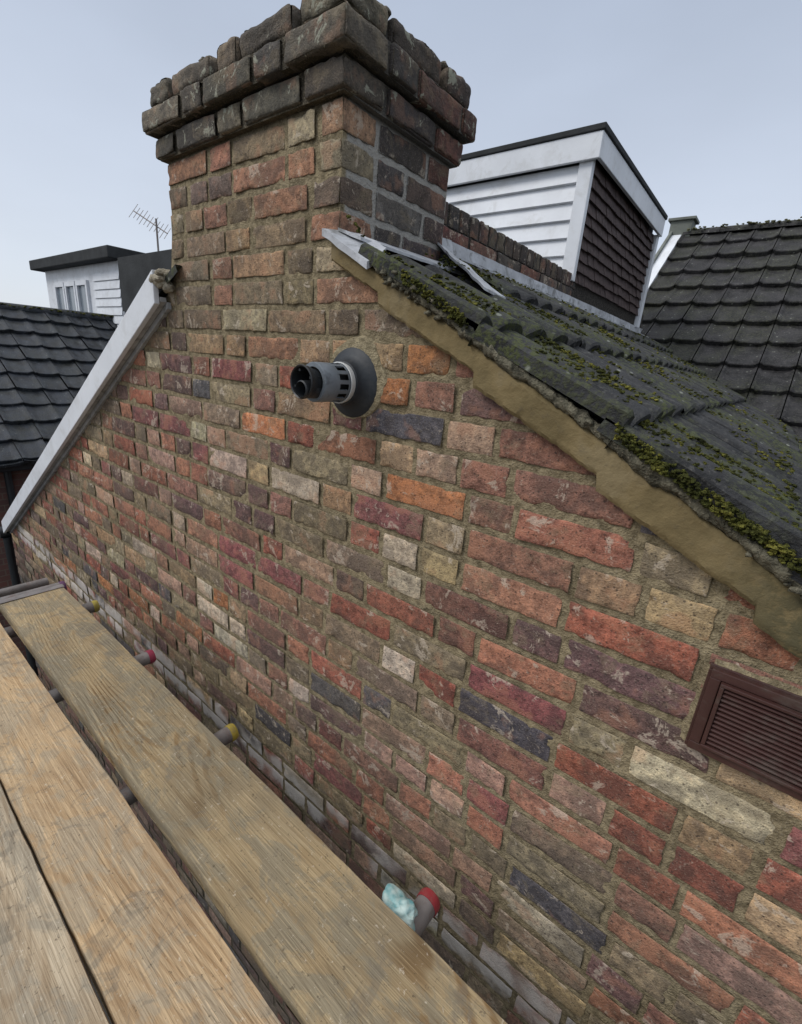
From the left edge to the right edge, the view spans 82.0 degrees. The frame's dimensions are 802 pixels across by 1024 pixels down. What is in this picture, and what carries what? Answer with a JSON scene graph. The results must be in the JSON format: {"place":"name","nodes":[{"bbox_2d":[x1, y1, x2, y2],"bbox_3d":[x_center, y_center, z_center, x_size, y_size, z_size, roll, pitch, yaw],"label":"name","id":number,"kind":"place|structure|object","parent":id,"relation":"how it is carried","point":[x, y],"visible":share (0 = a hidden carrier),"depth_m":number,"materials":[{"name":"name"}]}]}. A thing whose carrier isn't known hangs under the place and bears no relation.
{"place":"outdoors","nodes":[
{"label":"outdoors","id":0,"kind":"place"},
{"bbox_2d":[0,302,117,467],"bbox_3d":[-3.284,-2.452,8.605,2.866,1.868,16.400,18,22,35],"label":"roof slope","id":1,"kind":"structure","parent":0,"point":[40,344],"depth_m":6.53,"materials":[{"name":"tile"}]},
{"bbox_2d":[0,464,34,472],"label":"gutter","id":2,"kind":"object","parent":1,"relation":"attached to","point":[20,468],"depth_m":5.46,"materials":[{"name":"black plastic"}]},
{"bbox_2d":[0,303,113,316],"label":"ridge moss","id":3,"kind":"object","parent":1,"relation":"on","point":[25,306],"visible":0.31,"depth_m":7.47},
{"bbox_2d":[29,245,143,358],"bbox_3d":[-5.000,-4.278,10.308,3.993,1.820,4.116,18,22,35],"label":"dormer","id":4,"kind":"object","parent":1,"relation":"on","point":[86,280],"visible":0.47,"depth_m":8.41,"materials":[{"name":"white paint"}]},
{"bbox_2d":[57,285,87,311],"bbox_3d":[-6.436,-4.059,9.093,1.591,0.697,0.008,18,22,35],"label":"window glass","id":5,"kind":"structure","parent":4,"relation":"in","point":[81,288],"depth_m":9.05,"materials":[{"name":"grey glass"}]},
{"bbox_2d":[53,271,123,342],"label":"window frames","id":6,"kind":"structure","parent":4,"relation":"in","point":[115,274],"depth_m":8.23,"materials":[{"name":"white paint"}]},
{"bbox_2d":[129,204,170,250],"bbox_3d":[-4.765,-4.712,8.901,0.884,2.232,0.220,12,19,23],"label":"tv aerial","id":7,"kind":"object","parent":4,"relation":"attached to","point":[157,227],"visible":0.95,"depth_m":8.65,"materials":[{"name":"grey metal"}]},
{"bbox_2d":[7,799,111,1023],"bbox_3d":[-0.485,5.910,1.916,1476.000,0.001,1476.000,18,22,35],"label":"ground","id":8,"kind":"structure","parent":0,"point":[90,978],"depth_m":4.65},
{"bbox_2d":[0,526,38,677],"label":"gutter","id":9,"kind":"object","parent":8,"relation":"on","point":[11,557],"visible":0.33,"depth_m":3.87,"materials":[{"name":"black plastic"}]},
{"bbox_2d":[0,415,60,797],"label":"walls","id":10,"kind":"structure","parent":8,"relation":"on","point":[19,478],"depth_m":5.71,"materials":[{"name":"brown brick"}]},
{"bbox_2d":[3,472,15,505],"bbox_3d":[-4.890,1.849,6.262,0.073,5.002,0.073,18,22,35],"label":"downpipe","id":11,"kind":"object","parent":10,"relation":"attached to","point":[8,479],"depth_m":5.54,"materials":[{"name":"black plastic"}]},
{"bbox_2d":[0,578,506,1023],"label":"scaffolding","id":12,"kind":"object","parent":8,"relation":"on","point":[324,933],"visible":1,"depth_m":0.97,"materials":[{"name":"brown wood"}]},
{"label":"side walls","id":13,"kind":"object","parent":8,"relation":"on","visible":0},
{"bbox_2d":[11,247,801,1023],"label":"gable brickwork","id":14,"kind":"object","parent":13,"relation":"attached to","point":[749,821],"visible":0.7,"depth_m":1.10,"materials":[{"name":"brick"}]},
{"bbox_2d":[290,336,387,418],"bbox_3d":[-0.156,-0.299,1.031,0.198,0.193,0.171,18,22,35],"label":"boiler flue","id":15,"kind":"object","parent":14,"relation":"attached to","point":[360,381],"visible":1,"depth_m":1.04,"materials":[{"name":"plastic"}]},
{"bbox_2d":[13,0,801,1023],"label":"mortar joints","id":16,"kind":"object","parent":14,"relation":"part of","point":[781,820],"visible":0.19,"depth_m":1.11,"materials":[{"name":"grey concrete"}]},
{"bbox_2d":[331,242,801,658],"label":"verge band","id":17,"kind":"object","parent":14,"relation":"attached to","point":[677,523],"visible":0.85,"depth_m":0.74,"materials":[{"name":"beige concrete"}]},
{"bbox_2d":[680,659,801,801],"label":"air vent","id":18,"kind":"object","parent":14,"relation":"attached to","point":[746,722],"visible":1,"depth_m":0.70,"materials":[{"name":"plastic"}]},
{"bbox_2d":[538,378,710,505],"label":"roof deck","id":19,"kind":"structure","parent":13,"relation":"on","point":[596,418],"depth_m":1.06,"materials":[{"name":"fabric"}]},
{"bbox_2d":[7,297,171,532],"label":"soffit","id":20,"kind":"structure","parent":19,"relation":"attached to","point":[159,314],"depth_m":1.99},
{"bbox_2d":[1,270,159,532],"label":"bargeboard","id":21,"kind":"object","parent":20,"relation":"attached to","point":[144,305],"visible":0.9,"depth_m":1.95,"materials":[{"name":"white paint"}]},
{"bbox_2d":[5,264,181,533],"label":"roof slope","id":22,"kind":"structure","parent":19,"relation":"on","point":[172,273],"depth_m":1.48,"materials":[{"name":"tile"}]},
{"bbox_2d":[149,268,174,292],"bbox_3d":[-0.775,-0.753,1.502,0.072,0.075,0.074,18,22,35],"label":"mortar","id":23,"kind":"object","parent":22,"relation":"attached to","point":[157,278],"visible":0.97,"depth_m":1.49,"materials":[{"name":"beige concrete"}]},
{"bbox_2d":[117,249,171,311],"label":"flat roof","id":24,"kind":"structure","parent":19,"relation":"on","point":[134,271],"depth_m":2.64,"materials":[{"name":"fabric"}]},
{"bbox_2d":[142,0,476,265],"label":"chimney brickwork","id":25,"kind":"object","parent":19,"relation":"on","point":[331,29],"visible":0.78,"depth_m":1.10,"materials":[{"name":"brick"}]},
{"bbox_2d":[198,6,447,69],"bbox_3d":[-0.271,-1.175,1.266,0.787,0.070,0.432,18,22,35],"label":"chimney flaunching","id":26,"kind":"object","parent":25,"relation":"on","point":[444,64],"visible":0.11,"depth_m":1.13,"materials":[{"name":"grey concrete"}]},
{"bbox_2d":[442,205,643,327],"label":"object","id":27,"kind":"object","parent":19,"relation":"on","point":[582,294],"visible":0.14,"depth_m":2.69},
{"bbox_2d":[443,202,575,295],"bbox_3d":[0.437,-1.108,2.009,0.108,0.130,1.578,18,22,35],"label":"parapet brickwork","id":28,"kind":"object","parent":27,"relation":"attached to","point":[463,240],"visible":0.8,"depth_m":1.91,"materials":[{"name":"brown brick"}]},
{"bbox_2d":[446,122,667,327],"bbox_3d":[0.567,-1.887,3.636,2.284,0.940,1.578,18,22,35],"label":"dormer","id":29,"kind":"object","parent":19,"relation":"on","point":[582,205],"visible":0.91,"depth_m":2.60,"materials":[{"name":"white paint"}]},
{"bbox_2d":[647,235,680,291],"bbox_3d":[2.318,-2.131,4.317,0.090,1.178,1.490,18,22,35],"label":"verge board","id":30,"kind":"object","parent":19,"relation":"on","point":[665,253],"visible":0.36,"depth_m":4.44,"materials":[{"name":"white paint"}]},
{"bbox_2d":[653,215,699,263],"bbox_3d":[2.395,-2.251,4.332,0.246,1.179,1.540,18,22,35],"label":"verge capping","id":31,"kind":"object","parent":19,"relation":"on","point":[679,225],"visible":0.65,"depth_m":4.59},
{"bbox_2d":[0,0,801,307],"label":"sky","id":32,"kind":"structure","parent":0,"point":[703,97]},
{"bbox_2d":[358,242,801,585],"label":"roof slope","id":33,"kind":"structure","parent":0,"point":[504,334],"depth_m":0.99,"materials":[{"name":"tile"}]},
{"bbox_2d":[322,228,648,337],"bbox_3d":[1.024,-1.006,2.393,0.412,0.241,3.734,18,22,35],"label":"lead flashing","id":34,"kind":"object","parent":33,"relation":"on","point":[348,243],"visible":0.68,"depth_m":1.36,"materials":[{"name":"grey metal"}]},
{"bbox_2d":[346,215,801,577],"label":"moss","id":35,"kind":"object","parent":33,"relation":"on","point":[742,524],"visible":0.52,"depth_m":0.85,"materials":[{"name":"green plant"}]},
{"bbox_2d":[373,266,801,599],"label":"verge bedding mortar","id":36,"kind":"object","parent":33,"relation":"attached to","point":[754,549],"visible":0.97,"depth_m":0.74,"materials":[{"name":"grey concrete"}]},
{"bbox_2d":[641,225,801,438],"bbox_3d":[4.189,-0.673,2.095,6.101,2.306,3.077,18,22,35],"label":"roof slope","id":37,"kind":"structure","parent":0,"point":[769,389],"depth_m":3.65,"materials":[{"name":"tile"}]},
{"bbox_2d":[682,219,801,236],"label":"ridge tiles","id":38,"kind":"object","parent":37,"relation":"on","point":[746,226],"visible":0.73,"depth_m":4.31,"materials":[{"name":"black tile"}]},
{"bbox_2d":[687,216,801,230],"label":"ridge lichen","id":39,"kind":"object","parent":38,"relation":"on","point":[748,222],"visible":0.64,"depth_m":4.26}
]}

